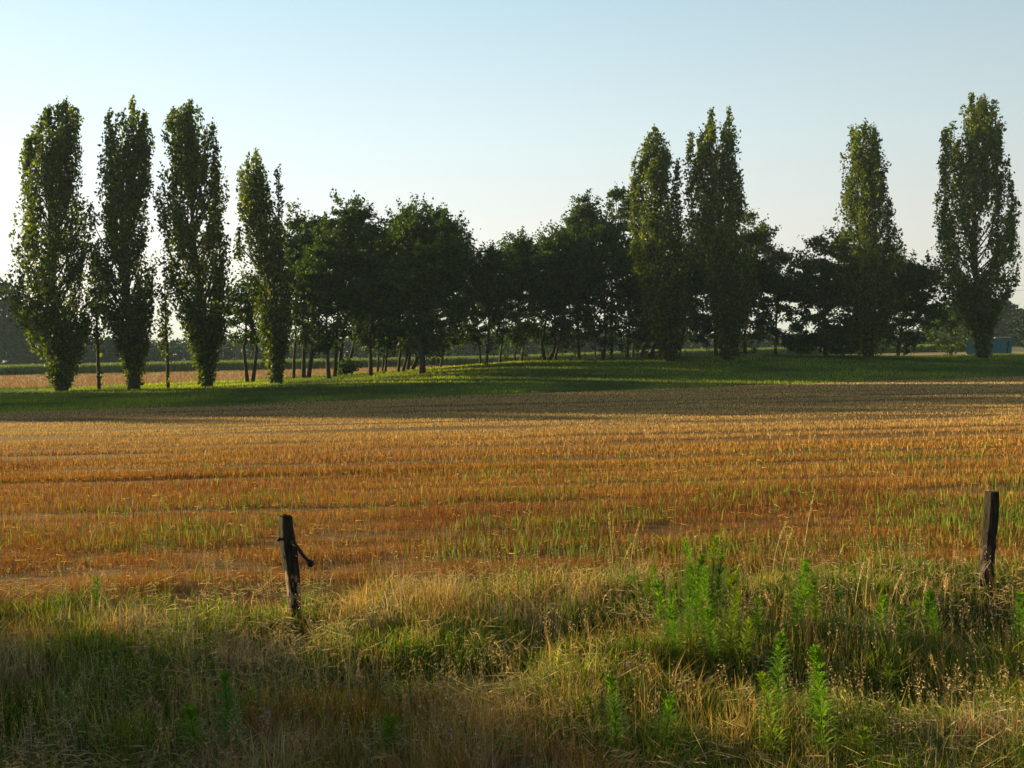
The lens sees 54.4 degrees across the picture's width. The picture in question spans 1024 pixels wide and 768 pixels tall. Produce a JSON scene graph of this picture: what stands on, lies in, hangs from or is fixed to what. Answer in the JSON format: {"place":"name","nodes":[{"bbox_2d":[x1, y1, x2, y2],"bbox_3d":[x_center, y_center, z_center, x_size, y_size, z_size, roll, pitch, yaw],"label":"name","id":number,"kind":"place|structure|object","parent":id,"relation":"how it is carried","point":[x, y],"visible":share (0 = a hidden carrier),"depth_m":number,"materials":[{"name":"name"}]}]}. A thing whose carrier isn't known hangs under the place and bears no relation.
{"place":"outdoors","nodes":[
{"label":"outdoors","id":0,"kind":"place"},
{"bbox_2d":[0,376,1023,629],"bbox_3d":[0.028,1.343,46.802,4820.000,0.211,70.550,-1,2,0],"label":"stubble field ground","id":1,"kind":"structure","parent":0,"point":[666,528],"depth_m":23.36,"materials":[{"name":"beige plant"}]},
{"bbox_2d":[0,441,1023,628],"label":"green regrowth","id":2,"kind":"object","parent":1,"relation":"on","point":[769,493],"visible":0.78,"depth_m":16.54,"materials":[{"name":"green plant"}]},
{"bbox_2d":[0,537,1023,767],"bbox_3d":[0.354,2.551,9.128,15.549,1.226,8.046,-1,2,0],"label":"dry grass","id":3,"kind":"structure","parent":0,"point":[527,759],"depth_m":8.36,"materials":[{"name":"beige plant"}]},
{"bbox_2d":[0,353,1023,411],"bbox_3d":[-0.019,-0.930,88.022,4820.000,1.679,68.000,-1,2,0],"label":"grass bank ground","id":4,"kind":"structure","parent":0,"point":[699,385],"depth_m":83.28,"materials":[{"name":"green plant"}]},
{"bbox_2d":[0,95,98,391],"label":"poplar","id":5,"kind":"object","parent":4,"relation":"on","point":[55,178],"visible":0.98,"depth_m":88.69,"materials":[{"name":"green plant"}]},
{"bbox_2d":[88,254,108,388],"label":"young poplar","id":6,"kind":"object","parent":4,"relation":"on","point":[98,337],"visible":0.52,"depth_m":90.76,"materials":[{"name":"green plant"}]},
{"bbox_2d":[82,94,160,389],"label":"poplar","id":7,"kind":"object","parent":4,"relation":"on","point":[128,319],"visible":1,"depth_m":87.67,"materials":[{"name":"green plant"}]},
{"bbox_2d":[154,273,173,387],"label":"young poplar","id":8,"kind":"object","parent":4,"relation":"on","point":[164,333],"visible":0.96,"depth_m":89.69,"materials":[{"name":"green plant"}]},
{"bbox_2d":[153,98,236,387],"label":"poplar","id":9,"kind":"object","parent":4,"relation":"on","point":[202,326],"visible":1,"depth_m":88.49,"materials":[{"name":"green plant"}]},
{"bbox_2d":[223,261,266,381],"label":"broadleaf tree","id":10,"kind":"object","parent":4,"relation":"on","point":[240,298],"visible":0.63,"depth_m":100.17,"materials":[{"name":"green plant"}]},
{"bbox_2d":[232,147,296,383],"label":"poplar","id":11,"kind":"object","parent":4,"relation":"on","point":[256,204],"visible":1,"depth_m":91.08,"materials":[{"name":"green plant"}]},
{"bbox_2d":[278,198,316,377],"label":"broadleaf tree","id":12,"kind":"object","parent":4,"relation":"on","point":[294,226],"visible":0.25,"depth_m":104.68,"materials":[{"name":"green plant"}]},
{"bbox_2d":[282,205,350,378],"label":"broadleaf tree","id":13,"kind":"object","parent":4,"relation":"on","point":[305,238],"visible":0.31,"depth_m":103.81,"materials":[{"name":"green plant"}]},
{"bbox_2d":[288,220,363,377],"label":"broadleaf tree","id":14,"kind":"object","parent":4,"relation":"on","point":[324,293],"visible":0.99,"depth_m":97.77,"materials":[{"name":"green plant"}]},
{"bbox_2d":[333,353,362,374],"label":"shrub","id":15,"kind":"object","parent":4,"relation":"on","point":[346,366],"visible":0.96,"depth_m":108.59,"materials":[{"name":"green plant"}]},
{"bbox_2d":[313,188,389,376],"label":"broadleaf tree","id":16,"kind":"object","parent":4,"relation":"on","point":[349,220],"visible":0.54,"depth_m":101.46,"materials":[{"name":"green plant"}]},
{"bbox_2d":[330,200,393,374],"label":"broadleaf tree","id":17,"kind":"object","parent":4,"relation":"on","point":[361,343],"visible":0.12,"depth_m":109.49,"materials":[{"name":"green plant"}]},
{"bbox_2d":[339,223,418,375],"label":"broadleaf tree","id":18,"kind":"object","parent":4,"relation":"on","point":[367,282],"visible":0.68,"depth_m":98.65,"materials":[{"name":"green plant"}]},
{"bbox_2d":[376,202,435,372],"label":"broadleaf tree","id":19,"kind":"object","parent":4,"relation":"on","point":[385,367],"visible":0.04,"depth_m":108.57,"materials":[{"name":"green plant"}]},
{"bbox_2d":[375,192,449,371],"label":"broadleaf tree","id":20,"kind":"object","parent":4,"relation":"on","point":[402,344],"visible":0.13,"depth_m":104.93,"materials":[{"name":"green plant"}]},
{"bbox_2d":[370,197,483,373],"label":"broadleaf tree","id":21,"kind":"object","parent":4,"relation":"on","point":[425,271],"visible":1,"depth_m":95.50,"materials":[{"name":"green plant"}]},
{"bbox_2d":[395,193,479,371],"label":"broadleaf tree","id":22,"kind":"object","parent":4,"relation":"on","point":[416,308],"visible":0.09,"depth_m":106.44,"materials":[{"name":"green plant"}]},
{"bbox_2d":[406,204,480,369],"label":"broadleaf tree","id":23,"kind":"object","parent":4,"relation":"on","point":[453,341],"visible":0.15,"depth_m":111.30,"materials":[{"name":"green plant"}]},
{"bbox_2d":[435,227,484,366],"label":"broadleaf tree","id":24,"kind":"object","parent":4,"relation":"on","point":[466,339],"visible":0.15,"depth_m":116.01,"materials":[{"name":"green plant"}]},
{"bbox_2d":[457,244,493,363],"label":"broadleaf tree","id":25,"kind":"object","parent":4,"relation":"on","point":[476,340],"visible":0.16,"depth_m":116.42,"materials":[{"name":"green plant"}]},
{"bbox_2d":[464,240,523,364],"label":"broadleaf tree","id":26,"kind":"object","parent":4,"relation":"on","point":[488,273],"visible":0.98,"depth_m":108.83,"materials":[{"name":"green plant"}]},
{"bbox_2d":[482,231,538,362],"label":"broadleaf tree","id":27,"kind":"object","parent":4,"relation":"on","point":[505,245],"visible":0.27,"depth_m":117.68,"materials":[{"name":"green plant"}]},
{"bbox_2d":[494,226,551,360],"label":"broadleaf tree","id":28,"kind":"object","parent":4,"relation":"on","point":[516,244],"visible":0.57,"depth_m":116.69,"materials":[{"name":"green plant"}]},
{"bbox_2d":[514,227,556,360],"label":"broadleaf tree","id":29,"kind":"object","parent":4,"relation":"on","point":[529,321],"visible":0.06,"depth_m":120.18,"materials":[{"name":"green plant"}]},
{"bbox_2d":[521,219,583,360],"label":"broadleaf tree","id":30,"kind":"object","parent":4,"relation":"on","point":[551,288],"visible":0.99,"depth_m":112.93,"materials":[{"name":"green plant"}]},
{"bbox_2d":[538,211,595,359],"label":"broadleaf tree","id":31,"kind":"object","parent":4,"relation":"on","point":[573,345],"visible":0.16,"depth_m":116.83,"materials":[{"name":"green plant"}]},
{"bbox_2d":[556,188,622,358],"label":"broadleaf tree","id":32,"kind":"object","parent":4,"relation":"on","point":[582,211],"visible":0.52,"depth_m":114.34,"materials":[{"name":"green plant"}]},
{"bbox_2d":[567,206,641,358],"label":"broadleaf tree","id":33,"kind":"object","parent":4,"relation":"on","point":[592,276],"visible":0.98,"depth_m":112.61,"materials":[{"name":"green plant"}]},
{"bbox_2d":[597,181,636,357],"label":"broadleaf tree","id":34,"kind":"object","parent":4,"relation":"on","point":[623,214],"visible":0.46,"depth_m":115.93,"materials":[{"name":"green plant"}]},
{"bbox_2d":[599,233,651,357],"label":"broadleaf tree","id":35,"kind":"object","parent":4,"relation":"on","point":[630,340],"visible":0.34,"depth_m":117.06,"materials":[{"name":"green plant"}]},
{"bbox_2d":[616,249,692,357],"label":"broadleaf tree","id":36,"kind":"object","parent":4,"relation":"on","point":[640,337],"visible":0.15,"depth_m":115.19,"materials":[{"name":"green plant"}]},
{"bbox_2d":[627,124,694,360],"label":"poplar","id":37,"kind":"object","parent":4,"relation":"on","point":[665,302],"visible":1,"depth_m":101.53,"materials":[{"name":"green plant"}]},
{"bbox_2d":[631,252,699,357],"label":"broadleaf tree","id":38,"kind":"object","parent":4,"relation":"on","point":[654,345],"visible":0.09,"depth_m":114.55,"materials":[{"name":"green plant"}]},
{"bbox_2d":[667,218,711,355],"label":"broadleaf tree","id":39,"kind":"object","parent":4,"relation":"on","point":[687,334],"visible":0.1,"depth_m":119.11,"materials":[{"name":"green plant"}]},
{"bbox_2d":[673,233,754,355],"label":"broadleaf tree","id":40,"kind":"object","parent":4,"relation":"on","point":[706,325],"visible":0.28,"depth_m":110.81,"materials":[{"name":"green plant"}]},
{"bbox_2d":[680,105,759,359],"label":"poplar","id":41,"kind":"object","parent":4,"relation":"on","point":[730,316],"visible":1,"depth_m":101.59,"materials":[{"name":"green plant"}]},
{"bbox_2d":[736,206,787,355],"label":"broadleaf tree","id":42,"kind":"object","parent":4,"relation":"on","point":[759,238],"visible":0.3,"depth_m":113.89,"materials":[{"name":"green plant"}]},
{"bbox_2d":[749,244,816,354],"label":"broadleaf tree","id":43,"kind":"object","parent":4,"relation":"on","point":[766,282],"visible":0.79,"depth_m":112.58,"materials":[{"name":"green plant"}]},
{"bbox_2d":[778,328,822,354],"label":"shrub","id":44,"kind":"object","parent":4,"relation":"on","point":[799,344],"visible":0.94,"depth_m":112.15,"materials":[{"name":"green plant"}]},
{"bbox_2d":[784,225,864,354],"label":"broadleaf tree","id":45,"kind":"object","parent":4,"relation":"on","point":[825,297],"visible":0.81,"depth_m":110.47,"materials":[{"name":"green plant"}]},
{"bbox_2d":[811,318,865,354],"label":"shrub","id":46,"kind":"object","parent":4,"relation":"on","point":[830,332],"visible":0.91,"depth_m":109.42,"materials":[{"name":"green plant"}]},
{"bbox_2d":[821,230,916,354],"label":"broadleaf tree","id":47,"kind":"object","parent":4,"relation":"on","point":[888,335],"visible":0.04,"depth_m":114.65,"materials":[{"name":"green plant"}]},
{"bbox_2d":[831,118,911,356],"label":"poplar","id":48,"kind":"object","parent":4,"relation":"on","point":[865,221],"visible":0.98,"depth_m":106.46,"materials":[{"name":"green plant"}]},
{"bbox_2d":[878,249,955,355],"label":"broadleaf tree","id":49,"kind":"object","parent":4,"relation":"on","point":[919,276],"visible":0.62,"depth_m":111.61,"materials":[{"name":"green plant"}]},
{"bbox_2d":[925,92,1022,357],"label":"poplar","id":50,"kind":"object","parent":4,"relation":"on","point":[977,302],"visible":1,"depth_m":103.59,"materials":[{"name":"green plant"}]},
{"bbox_2d":[0,423,1023,590],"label":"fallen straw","id":51,"kind":"object","parent":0,"point":[497,505],"visible":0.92,"depth_m":18.77,"materials":[{"name":"plant"}]},
{"bbox_2d":[0,540,1023,767],"bbox_3d":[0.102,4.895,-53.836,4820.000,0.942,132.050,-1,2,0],"label":"verge ground","id":52,"kind":"structure","parent":0,"point":[988,625],"depth_m":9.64,"materials":[{"name":"green plant"}]},
{"bbox_2d":[174,703,212,763],"bbox_3d":[-2.349,2.625,7.387,0.345,0.496,0.335,5,7,0],"label":"tall weed","id":53,"kind":"object","parent":52,"relation":"on","point":[190,710],"visible":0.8,"depth_m":7.37,"materials":[{"name":"green plant"}]},
{"bbox_2d":[206,668,248,753],"bbox_3d":[-2.105,2.471,7.362,0.352,0.783,0.382,-2,2,-22],"label":"tall weed","id":54,"kind":"object","parent":52,"relation":"on","point":[224,677],"visible":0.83,"depth_m":7.32,"materials":[{"name":"green plant"}]},
{"bbox_2d":[276,514,313,621],"bbox_3d":[-2.391,2.214,11.110,0.469,1.507,0.215,-1,2,14],"label":"fence post","id":55,"kind":"object","parent":52,"relation":"on","point":[290,548],"visible":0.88,"depth_m":11.13,"materials":[{"name":"brown wood"}]},
{"bbox_2d":[371,712,409,760],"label":"tall weed","id":56,"kind":"object","parent":52,"relation":"on","point":[390,723],"visible":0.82,"depth_m":7.06,"materials":[{"name":"green plant"}]},
{"bbox_2d":[0,514,1023,767],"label":"seed heads","id":57,"kind":"object","parent":52,"relation":"on","point":[202,660],"visible":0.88,"depth_m":8.84,"materials":[{"name":"beige plant"}]},
{"bbox_2d":[0,552,1023,767],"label":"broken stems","id":58,"kind":"object","parent":52,"relation":"on","point":[416,739],"visible":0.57,"depth_m":8.39,"materials":[{"name":"beige plant"}]},
{"bbox_2d":[579,693,610,728],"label":"tall weed","id":59,"kind":"object","parent":52,"relation":"on","point":[587,699],"visible":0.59,"depth_m":7.52,"materials":[{"name":"green plant"}]},
{"bbox_2d":[594,673,635,754],"bbox_3d":[0.745,2.383,7.020,0.352,0.672,0.335,-3,2,-33],"label":"tall weed","id":60,"kind":"object","parent":52,"relation":"on","point":[610,679],"visible":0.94,"depth_m":7.03,"materials":[{"name":"green plant"}]},
{"bbox_2d":[632,563,660,603],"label":"tall weed","id":61,"kind":"object","parent":52,"relation":"on","point":[654,567],"visible":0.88,"depth_m":11.08,"materials":[{"name":"green plant"}]},
{"bbox_2d":[647,579,668,634],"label":"tall weed","id":62,"kind":"object","parent":52,"relation":"on","point":[658,588],"visible":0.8,"depth_m":10.48,"materials":[{"name":"green plant"}]},
{"bbox_2d":[639,692,687,759],"bbox_3d":[1.104,2.460,7.053,0.354,0.555,0.346,0,2,28],"label":"tall weed","id":63,"kind":"object","parent":52,"relation":"on","point":[669,701],"visible":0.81,"depth_m":7.06,"materials":[{"name":"green plant"}]},
{"bbox_2d":[653,589,685,653],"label":"tall weed","id":64,"kind":"object","parent":52,"relation":"on","point":[671,596],"visible":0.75,"depth_m":9.27,"materials":[{"name":"green plant"}]},
{"bbox_2d":[659,605,691,668],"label":"tall weed","id":65,"kind":"object","parent":52,"relation":"on","point":[672,616],"visible":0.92,"depth_m":9.16,"materials":[{"name":"green plant"}]},
{"bbox_2d":[679,590,705,647],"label":"tall weed","id":66,"kind":"object","parent":52,"relation":"on","point":[689,597],"visible":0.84,"depth_m":9.53,"materials":[{"name":"green plant"}]},
{"bbox_2d":[681,536,708,615],"bbox_3d":[1.921,2.093,10.348,0.372,1.038,0.357,-3,4,0],"label":"tall weed","id":67,"kind":"object","parent":52,"relation":"on","point":[687,548],"visible":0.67,"depth_m":10.34,"materials":[{"name":"green plant"}]},
{"bbox_2d":[692,565,717,632],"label":"tall weed","id":68,"kind":"object","parent":52,"relation":"on","point":[704,576],"visible":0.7,"depth_m":9.96,"materials":[{"name":"green plant"}]},
{"bbox_2d":[694,608,725,675],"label":"tall weed","id":69,"kind":"object","parent":52,"relation":"on","point":[710,640],"visible":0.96,"depth_m":9.18,"materials":[{"name":"green plant"}]},
{"bbox_2d":[702,535,725,616],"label":"tall weed","id":70,"kind":"object","parent":52,"relation":"on","point":[714,546],"visible":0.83,"depth_m":10.35,"materials":[{"name":"green plant"}]},
{"bbox_2d":[708,548,730,611],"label":"tall weed","id":71,"kind":"object","parent":52,"relation":"on","point":[721,558],"visible":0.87,"depth_m":10.33,"materials":[{"name":"green plant"}]},
{"bbox_2d":[713,573,740,625],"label":"tall weed","id":72,"kind":"object","parent":52,"relation":"on","point":[734,580],"visible":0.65,"depth_m":10.11,"materials":[{"name":"green plant"}]},
{"bbox_2d":[717,590,745,653],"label":"tall weed","id":73,"kind":"object","parent":52,"relation":"on","point":[736,600],"visible":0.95,"depth_m":9.41,"materials":[{"name":"green plant"}]},
{"bbox_2d":[729,616,757,669],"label":"tall weed","id":74,"kind":"object","parent":52,"relation":"on","point":[749,631],"visible":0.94,"depth_m":9.16,"materials":[{"name":"green plant"}]},
{"bbox_2d":[743,595,772,635],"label":"tall weed","id":75,"kind":"object","parent":52,"relation":"on","point":[756,603],"visible":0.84,"depth_m":9.81,"materials":[{"name":"green plant"}]},
{"bbox_2d":[749,671,794,761],"bbox_3d":[1.842,2.380,7.030,0.355,0.716,0.327,0,3,37],"label":"tall weed","id":76,"kind":"object","parent":52,"relation":"on","point":[771,714],"visible":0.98,"depth_m":7.03,"materials":[{"name":"green plant"}]},
{"bbox_2d":[757,631,795,717],"bbox_3d":[2.021,2.275,7.572,0.320,0.821,0.338,0,2,35],"label":"tall weed","id":77,"kind":"object","parent":52,"relation":"on","point":[780,642],"visible":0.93,"depth_m":7.54,"materials":[{"name":"green plant"}]},
{"bbox_2d":[776,584,813,635],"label":"tall weed","id":78,"kind":"object","parent":52,"relation":"on","point":[801,602],"visible":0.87,"depth_m":9.74,"materials":[{"name":"green plant"}]},
{"bbox_2d":[784,558,812,617],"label":"tall weed","id":79,"kind":"object","parent":52,"relation":"on","point":[804,566],"visible":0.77,"depth_m":10.30,"materials":[{"name":"green plant"}]},
{"bbox_2d":[801,577,829,626],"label":"tall weed","id":80,"kind":"object","parent":52,"relation":"on","point":[814,612],"visible":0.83,"depth_m":9.96,"materials":[{"name":"green plant"}]},
{"bbox_2d":[799,644,846,755],"bbox_3d":[2.204,2.301,7.059,0.370,0.880,0.329,0,2,30],"label":"tall weed","id":81,"kind":"object","parent":52,"relation":"on","point":[816,656],"visible":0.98,"depth_m":7.09,"materials":[{"name":"green plant"}]},
{"bbox_2d":[821,591,851,639],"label":"tall weed","id":82,"kind":"object","parent":52,"relation":"on","point":[838,596],"visible":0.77,"depth_m":9.83,"materials":[{"name":"green plant"}]},
{"bbox_2d":[847,724,883,762],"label":"tall weed","id":83,"kind":"object","parent":52,"relation":"on","point":[863,732],"visible":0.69,"depth_m":7.03,"materials":[{"name":"green plant"}]},
{"bbox_2d":[863,594,892,639],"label":"tall weed","id":84,"kind":"object","parent":52,"relation":"on","point":[882,598],"visible":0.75,"depth_m":9.84,"materials":[{"name":"green plant"}]},
{"bbox_2d":[874,662,904,705],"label":"tall weed","id":85,"kind":"object","parent":52,"relation":"on","point":[887,666],"visible":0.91,"depth_m":8.83,"materials":[{"name":"green plant"}]},
{"bbox_2d":[889,604,918,649],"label":"tall weed","id":86,"kind":"object","parent":52,"relation":"on","point":[900,612],"visible":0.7,"depth_m":9.74,"materials":[{"name":"green plant"}]},
{"bbox_2d":[911,588,943,639],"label":"tall weed","id":87,"kind":"object","parent":52,"relation":"on","point":[928,595],"visible":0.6,"depth_m":10.37,"materials":[{"name":"green plant"}]},
{"bbox_2d":[920,607,949,641],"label":"tall weed","id":88,"kind":"object","parent":52,"relation":"on","point":[933,626],"visible":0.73,"depth_m":10.02,"materials":[{"name":"green plant"}]},
{"bbox_2d":[978,491,998,593],"bbox_3d":[5.633,1.993,11.757,0.254,1.449,0.178,-1,2,0],"label":"fence post","id":89,"kind":"object","parent":52,"relation":"on","point":[988,539],"visible":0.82,"depth_m":11.73,"materials":[{"name":"brown wood"}]},
{"bbox_2d":[1003,591,1023,652],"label":"tall weed","id":90,"kind":"object","parent":52,"relation":"on","point":[1020,602],"visible":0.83,"depth_m":10.28,"materials":[{"name":"green plant"}]},
{"bbox_2d":[0,351,1023,388],"bbox_3d":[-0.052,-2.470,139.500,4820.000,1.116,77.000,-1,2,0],"label":"straw field ground","id":91,"kind":"structure","parent":0,"point":[958,353],"depth_m":157.16,"materials":[{"name":"soil"}]},
{"bbox_2d":[0,364,464,387],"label":"cereal stubble","id":92,"kind":"object","parent":91,"relation":"on","point":[107,378],"visible":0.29,"depth_m":136.00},
{"bbox_2d":[923,296,975,354],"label":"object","id":93,"kind":"object","parent":91,"relation":"on","point":[951,324],"visible":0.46,"depth_m":134.35,"materials":[{"name":"green plant"}]},
{"bbox_2d":[966,337,1012,354],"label":"utility hut","id":94,"kind":"object","parent":91,"relation":"on","point":[1001,345],"visible":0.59,"depth_m":139.14,"materials":[{"name":"teal paint"}]},
{"bbox_2d":[0,0,1023,354],"label":"sky","id":95,"kind":"structure","parent":0,"point":[498,112],"materials":[{"name":"blue"}]},
{"bbox_2d":[1,344,1023,375],"bbox_3d":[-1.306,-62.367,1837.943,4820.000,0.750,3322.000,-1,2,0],"label":"ground","id":96,"kind":"structure","parent":0,"point":[1016,348],"depth_m":186.88,"materials":[{"name":"soil"}]},
{"bbox_2d":[0,277,28,364],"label":"distant tree","id":97,"kind":"object","parent":96,"relation":"on","point":[5,319],"visible":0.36,"depth_m":267.58,"materials":[{"name":"green plant"}]},
{"bbox_2d":[0,318,43,364],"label":"distant tree","id":98,"kind":"object","parent":96,"relation":"on","point":[15,336],"visible":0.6,"depth_m":262.44,"materials":[{"name":"green plant"}]},
{"bbox_2d":[91,336,121,362],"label":"distant tree","id":99,"kind":"object","parent":96,"relation":"on","point":[110,348],"visible":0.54,"depth_m":258.35,"materials":[{"name":"green plant"}]},
{"bbox_2d":[0,344,965,375],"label":"maize crop","id":100,"kind":"object","parent":96,"relation":"on","point":[105,367],"visible":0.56,"depth_m":183.16,"materials":[{"name":"green plant"}]},
{"bbox_2d":[0,309,1021,364],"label":"wood","id":101,"kind":"object","parent":96,"relation":"on","point":[180,349],"visible":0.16,"depth_m":290.84,"materials":[{"name":"green plant"}]},
{"bbox_2d":[993,301,1022,345],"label":"distant tree","id":102,"kind":"object","parent":96,"relation":"on","point":[1010,307],"visible":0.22,"depth_m":246.55,"materials":[{"name":"green plant"}]},
{"bbox_2d":[1001,308,1023,347],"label":"distant tree","id":103,"kind":"object","parent":96,"relation":"on","point":[1014,328],"visible":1,"depth_m":214.65,"materials":[{"name":"green plant"}]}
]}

